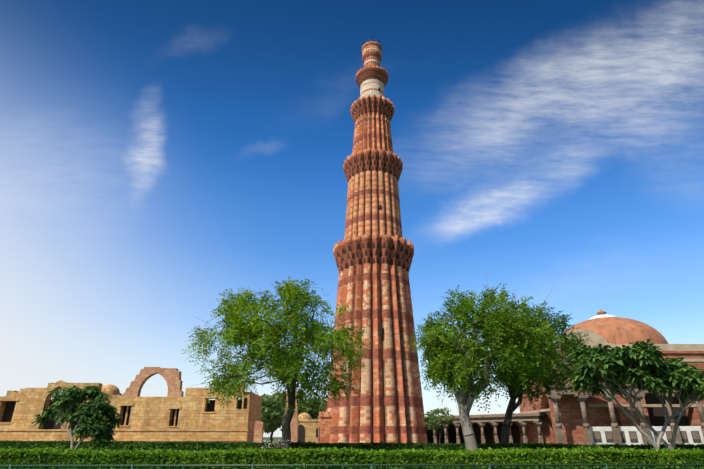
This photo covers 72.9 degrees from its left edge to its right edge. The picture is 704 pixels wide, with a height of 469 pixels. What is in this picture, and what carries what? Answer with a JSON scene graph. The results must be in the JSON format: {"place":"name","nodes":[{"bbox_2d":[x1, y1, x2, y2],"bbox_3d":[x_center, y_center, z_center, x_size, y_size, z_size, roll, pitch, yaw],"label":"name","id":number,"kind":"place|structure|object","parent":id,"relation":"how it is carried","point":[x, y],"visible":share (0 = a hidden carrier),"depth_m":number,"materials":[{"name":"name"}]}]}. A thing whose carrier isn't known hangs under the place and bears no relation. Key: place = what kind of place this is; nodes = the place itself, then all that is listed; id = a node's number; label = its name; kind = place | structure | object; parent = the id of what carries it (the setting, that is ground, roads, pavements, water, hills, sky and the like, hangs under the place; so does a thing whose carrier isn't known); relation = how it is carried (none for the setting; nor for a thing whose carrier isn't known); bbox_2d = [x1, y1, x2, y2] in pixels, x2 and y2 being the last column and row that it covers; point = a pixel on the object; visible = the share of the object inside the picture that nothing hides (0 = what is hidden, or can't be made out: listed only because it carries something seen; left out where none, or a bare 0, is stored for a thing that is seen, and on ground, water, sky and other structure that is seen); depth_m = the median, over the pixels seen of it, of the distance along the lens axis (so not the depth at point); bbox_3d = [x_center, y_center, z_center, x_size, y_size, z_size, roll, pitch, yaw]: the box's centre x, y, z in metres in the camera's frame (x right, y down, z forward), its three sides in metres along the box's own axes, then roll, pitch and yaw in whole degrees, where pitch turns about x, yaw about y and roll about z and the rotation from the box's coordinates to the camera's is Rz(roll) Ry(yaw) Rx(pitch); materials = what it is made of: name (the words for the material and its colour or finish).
{"place":"outdoors","nodes":[
{"label":"outdoors","id":0,"kind":"place"},
{"bbox_2d":[0,382,251,441],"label":"ruin wall","id":1,"kind":"structure","parent":0,"point":[151,413],"depth_m":59.58,"materials":[{"name":"beige stone"}]},
{"bbox_2d":[34,380,68,428],"bbox_3d":[-37.029,22.505,59.038,3.686,8.570,0.320,1,-23,-1],"label":"arch surround","id":2,"kind":"object","parent":1,"relation":"attached to","point":[61,383],"visible":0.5,"depth_m":59.76,"materials":[{"name":"beige stone"}]},
{"bbox_2d":[101,384,121,395],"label":"ruin domes","id":3,"kind":"structure","parent":1,"relation":"on","point":[109,389],"depth_m":64.22,"materials":[{"name":"beige stone"}]},
{"bbox_2d":[0,396,248,442],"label":"ruin mouldings","id":4,"kind":"object","parent":1,"relation":"attached to","point":[192,435],"visible":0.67,"depth_m":58.25,"materials":[{"name":"beige stone"}]},
{"bbox_2d":[124,406,176,425],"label":"ruin mullions","id":5,"kind":"object","parent":1,"relation":"in","point":[126,415],"visible":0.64,"depth_m":59.67,"materials":[{"name":"beige stone"}]},
{"bbox_2d":[123,367,183,396],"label":"ruined arch","id":6,"kind":"structure","parent":1,"relation":"on","point":[171,377],"depth_m":61.03,"materials":[{"name":"brown stone"}]},
{"bbox_2d":[245,392,261,442],"bbox_3d":[-13.523,25.444,64.336,0.900,7.300,9.000,1,-23,-1],"label":"wall end","id":7,"kind":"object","parent":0,"point":[256,403],"depth_m":63.11,"materials":[{"name":"brown stone"}]},
{"bbox_2d":[263,437,281,441],"bbox_3d":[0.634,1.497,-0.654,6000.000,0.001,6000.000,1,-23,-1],"label":"ground","id":8,"kind":"structure","parent":0,"point":[274,439],"depth_m":317.21,"materials":[{"name":"green plant"}]},
{"bbox_2d":[31,383,121,448],"bbox_3d":[-13.774,9.812,24.152,5.278,4.492,3.681,-20,-30,39],"label":"frangipani tree","id":9,"kind":"object","parent":8,"relation":"on","point":[93,416],"visible":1,"depth_m":23.77,"materials":[{"name":"plant"}]},
{"bbox_2d":[259,440,290,449],"bbox_3d":[-3.543,10.137,21.643,1.470,1.518,2.204,1,-23,-1],"label":"flower bed","id":10,"kind":"object","parent":8,"relation":"on","point":[270,446],"visible":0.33,"depth_m":21.75,"materials":[{"name":"white plant"}]},
{"bbox_2d":[182,274,371,448],"bbox_3d":[-3.976,7.192,25.011,10.060,10.184,9.980,1,-23,-1],"label":"tree","id":11,"kind":"object","parent":8,"relation":"on","point":[285,364],"visible":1,"depth_m":24.16,"materials":[{"name":"green plant"}]},
{"bbox_2d":[262,389,299,441],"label":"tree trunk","id":12,"kind":"object","parent":8,"relation":"on","point":[281,403],"visible":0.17,"depth_m":124.53,"materials":[{"name":"green plant"}]},
{"bbox_2d":[298,412,318,442],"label":"domed pavilion","id":13,"kind":"structure","parent":8,"relation":"on","point":[308,422],"depth_m":115.83,"materials":[{"name":"stone"}]},
{"bbox_2d":[298,424,317,442],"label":"arched doorway","id":14,"kind":"structure","parent":13,"relation":"in","point":[301,433],"depth_m":115.05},
{"bbox_2d":[298,394,326,418],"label":"tree","id":15,"kind":"object","parent":8,"relation":"on","point":[312,413],"visible":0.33,"depth_m":129.39,"materials":[{"name":"green plant"}]},
{"bbox_2d":[0,440,703,457],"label":"hedge","id":16,"kind":"object","parent":8,"relation":"on","point":[188,445],"visible":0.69,"depth_m":27.66,"materials":[{"name":"green plant"}]},
{"bbox_2d":[0,463,703,468],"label":"garden fence","id":17,"kind":"object","parent":8,"relation":"on","point":[132,466],"visible":1,"depth_m":10.23,"materials":[{"name":"metal"}]},
{"bbox_2d":[0,444,703,468],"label":"hedge","id":18,"kind":"object","parent":8,"relation":"on","point":[46,455],"visible":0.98,"depth_m":11.43,"materials":[{"name":"green plant"}]},
{"bbox_2d":[420,406,458,443],"bbox_3d":[6.925,15.024,37.148,4.052,5.254,3.145,1,-23,-1],"label":"tree","id":19,"kind":"object","parent":8,"relation":"on","point":[432,416],"visible":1,"depth_m":37.17,"materials":[{"name":"green plant"}]},
{"bbox_2d":[405,277,569,450],"bbox_3d":[6.501,7.075,23.369,7.521,9.308,7.674,1,-23,-1],"label":"tree","id":20,"kind":"object","parent":8,"relation":"on","point":[456,360],"visible":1,"depth_m":22.39,"materials":[{"name":"plant"}]},
{"bbox_2d":[488,289,591,443],"bbox_3d":[10.385,8.097,26.669,6.705,9.996,6.221,1,-23,-1],"label":"tree","id":21,"kind":"object","parent":8,"relation":"on","point":[567,369],"visible":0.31,"depth_m":25.99,"materials":[{"name":"green plant"}]},
{"bbox_2d":[519,354,703,443],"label":"building wall","id":22,"kind":"structure","parent":8,"relation":"on","point":[599,416],"depth_m":46.72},
{"bbox_2d":[519,351,703,412],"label":"string courses","id":23,"kind":"object","parent":22,"relation":"attached to","point":[652,405],"visible":0.08,"depth_m":47.98,"materials":[{"name":"stone"}]},
{"bbox_2d":[565,317,667,347],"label":"dome","id":24,"kind":"structure","parent":22,"relation":"on","point":[619,331],"depth_m":52.63,"materials":[{"name":"orange stone"}]},
{"bbox_2d":[589,309,615,319],"bbox_3d":[30.660,9.996,58.460,3.700,1.800,3.700,1,-23,-1],"label":"dome finial","id":25,"kind":"object","parent":24,"relation":"on","point":[600,313],"visible":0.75,"depth_m":57.71,"materials":[{"name":"white stone"}]},
{"bbox_2d":[550,393,689,442],"bbox_3d":[30.660,20.236,54.113,14.800,8.700,14.800,1,-23,-1],"label":"wall opening","id":26,"kind":"object","parent":22,"relation":"in","point":[656,416],"visible":0.17,"depth_m":47.19,"materials":[{"name":"black"}]},
{"bbox_2d":[624,344,703,350],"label":"parapet","id":27,"kind":"structure","parent":22,"relation":"on","point":[682,347],"depth_m":48.45,"materials":[{"name":"beige stone"}]},
{"bbox_2d":[546,392,703,444],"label":"portico columns","id":28,"kind":"structure","parent":8,"relation":"on","point":[587,428],"depth_m":42.92,"materials":[{"name":"beige stone"}]},
{"bbox_2d":[548,383,678,394],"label":"portico beam","id":29,"kind":"structure","parent":28,"relation":"on","point":[575,392],"depth_m":44.47,"materials":[{"name":"beige stone"}]},
{"bbox_2d":[567,349,703,449],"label":"frangipani tree","id":30,"kind":"object","parent":8,"relation":"on","point":[687,377],"visible":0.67,"depth_m":17.78,"materials":[{"name":"plant"}]},
{"bbox_2d":[569,339,703,449],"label":"frangipani tree","id":31,"kind":"object","parent":8,"relation":"on","point":[589,361],"visible":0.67,"depth_m":18.10,"materials":[{"name":"plant"}]},
{"bbox_2d":[590,426,703,444],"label":"railings","id":32,"kind":"object","parent":8,"relation":"on","point":[630,435],"visible":0.62,"depth_m":42.49,"materials":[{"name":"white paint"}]},
{"bbox_2d":[0,0,703,436],"label":"sky","id":33,"kind":"structure","parent":0,"point":[159,159],"materials":[{"name":"blue"}]},
{"bbox_2d":[426,423,522,443],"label":"colonnade openings","id":34,"kind":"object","parent":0,"point":[488,431],"depth_m":65.29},
{"bbox_2d":[548,376,591,444],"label":"portico rear wall","id":35,"kind":"structure","parent":0,"point":[570,413],"depth_m":45.66,"materials":[{"name":"red stone"}]},
{"bbox_2d":[554,329,615,366],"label":"dome","id":36,"kind":"structure","parent":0,"point":[592,338],"depth_m":48.56,"materials":[{"name":"beige stone"}]},
{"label":"paved court","id":37,"kind":"object","parent":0,"visible":0},
{"bbox_2d":[1,400,241,428],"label":"window openings","id":38,"kind":"object","parent":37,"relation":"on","point":[8,411],"visible":0.11,"depth_m":60.13,"materials":[{"name":"black"}]},
{"bbox_2d":[239,394,284,432],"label":"tree","id":39,"kind":"object","parent":37,"relation":"on","point":[270,415],"visible":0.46,"depth_m":91.71,"materials":[{"name":"green plant"}]},
{"bbox_2d":[253,389,298,442],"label":"ruined pillars","id":40,"kind":"structure","parent":37,"relation":"on","point":[258,431],"depth_m":56.55,"materials":[{"name":"red stone"}]},
{"bbox_2d":[318,412,331,442],"bbox_3d":[-3.639,26.992,65.167,1.800,5.100,3.300,4,-23,-9],"label":"minar porch","id":41,"kind":"object","parent":37,"relation":"on","point":[325,419],"visible":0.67,"depth_m":64.13,"materials":[{"name":"red stone"}]},
{"bbox_2d":[326,37,427,442],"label":"tower","id":42,"kind":"structure","parent":37,"relation":"on","point":[373,252],"depth_m":69.92,"materials":[{"name":"stone"}]},
{"bbox_2d":[379,323,381,334],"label":"window","id":43,"kind":"structure","parent":42,"relation":"attached to","point":[380,328],"depth_m":65.61,"materials":[{"name":"grey"}]},
{"bbox_2d":[425,421,542,444],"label":"colonnade columns","id":44,"kind":"structure","parent":37,"relation":"on","point":[521,426],"depth_m":58.84,"materials":[{"name":"beige stone"}]},
{"bbox_2d":[425,412,547,423],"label":"colonnade roof","id":45,"kind":"structure","parent":44,"relation":"on","point":[516,417],"depth_m":57.97,"materials":[{"name":"beige stone"}]}
]}

